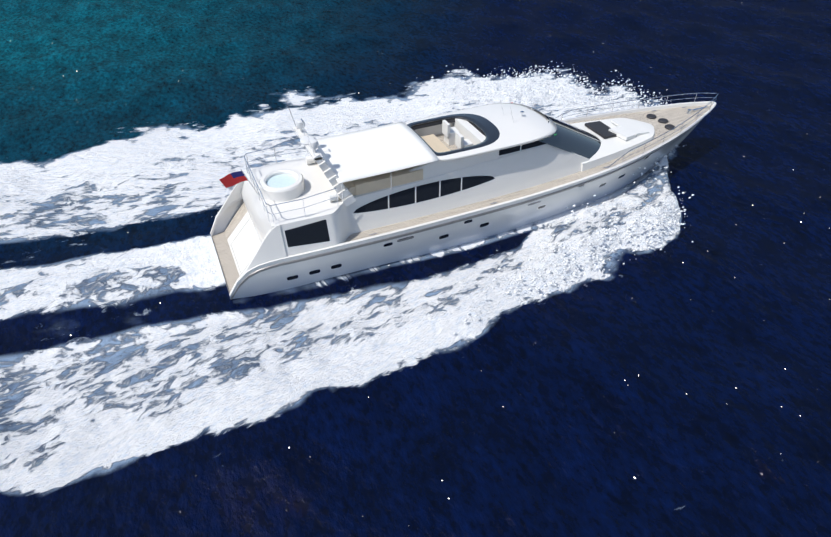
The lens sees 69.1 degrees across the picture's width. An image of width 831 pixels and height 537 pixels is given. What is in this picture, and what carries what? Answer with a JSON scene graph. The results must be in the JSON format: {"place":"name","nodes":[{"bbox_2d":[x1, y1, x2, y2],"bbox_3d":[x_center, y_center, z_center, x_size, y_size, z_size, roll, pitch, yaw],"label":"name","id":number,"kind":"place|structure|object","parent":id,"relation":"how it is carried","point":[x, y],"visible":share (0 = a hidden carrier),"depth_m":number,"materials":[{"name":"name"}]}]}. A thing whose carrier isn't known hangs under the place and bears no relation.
{"place":"outdoors","nodes":[
{"label":"outdoors","id":0,"kind":"place"},
{"bbox_2d":[0,0,830,536],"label":"sea water","id":1,"kind":"structure","parent":0,"point":[156,380],"depth_m":27.58,"materials":[{"name":"blue liquid"}]},
{"bbox_2d":[212,120,700,298],"bbox_3d":[4.568,-4.704,34.045,31.000,4.012,6.848,-16,42,-18],"label":"hull","id":2,"kind":"object","parent":1,"relation":"on","point":[358,259],"visible":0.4,"depth_m":30.22,"materials":[{"name":"white plastic"}]},
{"bbox_2d":[212,202,260,292],"bbox_3d":[-8.592,-1.091,29.443,2.200,1.590,5.950,-16,42,-18],"label":"transom","id":3,"kind":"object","parent":2,"relation":"on","point":[246,243],"depth_m":29.99,"materials":[{"name":"white plastic"}]},
{"bbox_2d":[231,218,249,273],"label":"garage seams","id":4,"kind":"object","parent":3,"relation":"on","point":[233,251],"visible":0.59,"depth_m":30.25,"materials":[{"name":"grey"}]},
{"bbox_2d":[210,101,713,236],"bbox_3d":[3.615,-6.644,35.330,30.995,3.004,2.298,-12,40,-15],"label":"cap rail","id":5,"kind":"object","parent":2,"relation":"on","point":[619,112],"visible":0.33,"depth_m":37.63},
{"bbox_2d":[231,119,701,299],"bbox_3d":[5.580,-3.714,32.020,30.988,2.969,2.231,-19,43,-22],"label":"rub rail","id":6,"kind":"object","parent":2,"relation":"attached to","point":[382,240],"visible":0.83,"depth_m":29.21,"materials":[{"name":"grey"}]},
{"bbox_2d":[287,156,648,279],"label":"portholes","id":7,"kind":"object","parent":2,"relation":"attached to","point":[389,244],"visible":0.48,"depth_m":29.22,"materials":[{"name":"black glass"}]},
{"bbox_2d":[229,102,715,295],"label":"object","id":8,"kind":"object","parent":2,"relation":"attached to","point":[509,201],"visible":0.92,"depth_m":30.03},
{"bbox_2d":[556,93,717,167],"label":"bow rails","id":9,"kind":"object","parent":8,"relation":"on","point":[645,103],"visible":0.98,"depth_m":36.84,"materials":[{"name":"silver metal"}]},
{"bbox_2d":[344,105,712,242],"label":"deck","id":10,"kind":"structure","parent":2,"relation":"on","point":[676,116],"depth_m":33.06,"materials":[{"name":"brown wood"}]},
{"bbox_2d":[241,134,589,255],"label":"deck house","id":11,"kind":"structure","parent":10,"relation":"on","point":[548,163],"depth_m":29.57,"materials":[{"name":"white plastic"}]},
{"bbox_2d":[217,168,252,216],"bbox_3d":[-9.276,-3.906,30.846,2.300,2.394,0.507,-16,42,-18],"label":"stern side wing","id":12,"kind":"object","parent":11,"relation":"attached to","point":[235,194],"visible":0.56,"depth_m":30.88,"materials":[{"name":"white plastic"}]},
{"bbox_2d":[239,224,286,277],"bbox_3d":[-6.928,-0.595,26.732,2.300,2.394,0.507,-16,42,-18],"label":"stern side wing","id":13,"kind":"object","parent":11,"relation":"attached to","point":[271,247],"visible":0.85,"depth_m":26.74,"materials":[{"name":"white plastic"}]},
{"bbox_2d":[241,143,337,222],"bbox_3d":[-6.179,-4.335,28.209,3.687,1.557,5.280,-16,42,-18],"label":"hot tub","id":14,"kind":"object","parent":11,"relation":"on","point":[279,185],"depth_m":28.05,"materials":[{"name":"plastic"}]},
{"bbox_2d":[219,171,247,187],"bbox_3d":[-8.242,-4.044,27.420,1.278,0.809,0.157,-13,41,-15],"label":"ensign","id":15,"kind":"object","parent":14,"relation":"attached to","point":[231,179],"visible":1,"depth_m":27.36,"materials":[{"name":"red fabric"}]},
{"bbox_2d":[285,220,329,246],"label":"window","id":16,"kind":"structure","parent":11,"relation":"attached to","point":[314,232],"depth_m":27.09,"materials":[{"name":"black glass"}]},
{"bbox_2d":[286,101,355,206],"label":"radar arch","id":17,"kind":"structure","parent":11,"relation":"on","point":[310,143],"depth_m":27.38,"materials":[{"name":"white metal"}]},
{"bbox_2d":[341,172,391,200],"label":"support posts","id":18,"kind":"object","parent":11,"relation":"attached to","point":[342,191],"visible":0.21,"depth_m":27.62,"materials":[{"name":"white metal"}]},
{"bbox_2d":[316,122,438,183],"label":"hardtop roof","id":19,"kind":"structure","parent":11,"relation":"attached to","point":[370,152],"depth_m":29.02,"materials":[{"name":"white plastic"}]},
{"bbox_2d":[323,119,485,195],"bbox_3d":[-0.470,-5.955,30.163,7.905,1.200,4.200,-16,42,-18],"label":"flybridge seating","id":20,"kind":"object","parent":11,"relation":"on","point":[461,133],"visible":0.33,"depth_m":29.97,"materials":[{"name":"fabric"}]},
{"bbox_2d":[354,176,494,212],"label":"saloon windows","id":21,"kind":"structure","parent":11,"relation":"attached to","point":[424,192],"depth_m":29.39,"materials":[{"name":"black glass"}]},
{"bbox_2d":[414,122,453,136],"bbox_3d":[-1.332,-6.534,32.140,8.400,2.006,0.517,-16,42,-18],"label":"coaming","id":22,"kind":"object","parent":11,"relation":"attached to","point":[435,130],"visible":0.08,"depth_m":32.39,"materials":[{"name":"white plastic"}]},
{"bbox_2d":[379,151,498,190],"bbox_3d":[0.365,-4.140,29.166,8.400,2.006,0.517,-16,42,-18],"label":"coaming","id":23,"kind":"object","parent":11,"relation":"attached to","point":[435,168],"visible":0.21,"depth_m":29.37,"materials":[{"name":"white plastic"}]},
{"bbox_2d":[331,146,546,217],"bbox_3d":[1.500,-4.344,29.196,12.000,0.620,0.939,-16,42,-18],"label":"side ledge","id":24,"kind":"object","parent":11,"relation":"on","point":[440,176],"visible":0.94,"depth_m":29.33,"materials":[{"name":"white plastic"}]},
{"bbox_2d":[405,103,556,160],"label":"roof","id":25,"kind":"structure","parent":11,"relation":"on","point":[496,126],"depth_m":31.18,"materials":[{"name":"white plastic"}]},
{"bbox_2d":[412,119,484,135],"bbox_3d":[1.773,-6.764,30.792,3.160,0.260,3.400,-16,42,-18],"label":"cockpit coaming","id":26,"kind":"object","parent":25,"relation":"attached to","point":[434,124],"visible":0.25,"depth_m":31.84,"materials":[{"name":"white plastic"}]},
{"bbox_2d":[499,141,545,155],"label":"pilothouse windows","id":27,"kind":"structure","parent":11,"relation":"attached to","point":[520,147],"depth_m":30.62,"materials":[{"name":"black glass"}]},
{"bbox_2d":[528,108,600,158],"bbox_3d":[7.809,-7.709,33.475,5.850,2.270,4.260,-16,42,-18],"label":"windscreen","id":28,"kind":"object","parent":11,"relation":"attached to","point":[568,140],"visible":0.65,"depth_m":32.63,"materials":[{"name":"black glass"}]},
{"bbox_2d":[531,108,601,141],"bbox_3d":[8.604,-7.928,33.753,4.268,2.331,4.110,-16,42,-18],"label":"windscreen frame","id":29,"kind":"object","parent":11,"relation":"attached to","point":[571,129],"visible":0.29,"depth_m":33.35,"materials":[{"name":"metal"}]},
{"bbox_2d":[305,100,701,235],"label":"deck fittings","id":30,"kind":"object","parent":10,"relation":"on","point":[309,160],"visible":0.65,"depth_m":30.27,"materials":[{"name":"silver metal"}]},
{"bbox_2d":[571,118,654,171],"bbox_3d":[11.133,-7.687,35.391,6.600,0.584,4.715,-16,42,-18],"label":"foredeck trunk","id":31,"kind":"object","parent":10,"relation":"on","point":[612,148],"depth_m":34.33,"materials":[{"name":"white plastic"}]},
{"bbox_2d":[585,106,707,140],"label":"foredeck fittings","id":32,"kind":"object","parent":10,"relation":"on","point":[626,129],"visible":0.98,"depth_m":35.45,"materials":[{"name":"grey plastic"}]},
{"bbox_2d":[418,61,693,335],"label":"bow spray","id":33,"kind":"object","parent":1,"relation":"on","point":[602,211],"visible":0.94,"depth_m":42.23,"materials":[{"name":"white liquid"}]}
]}

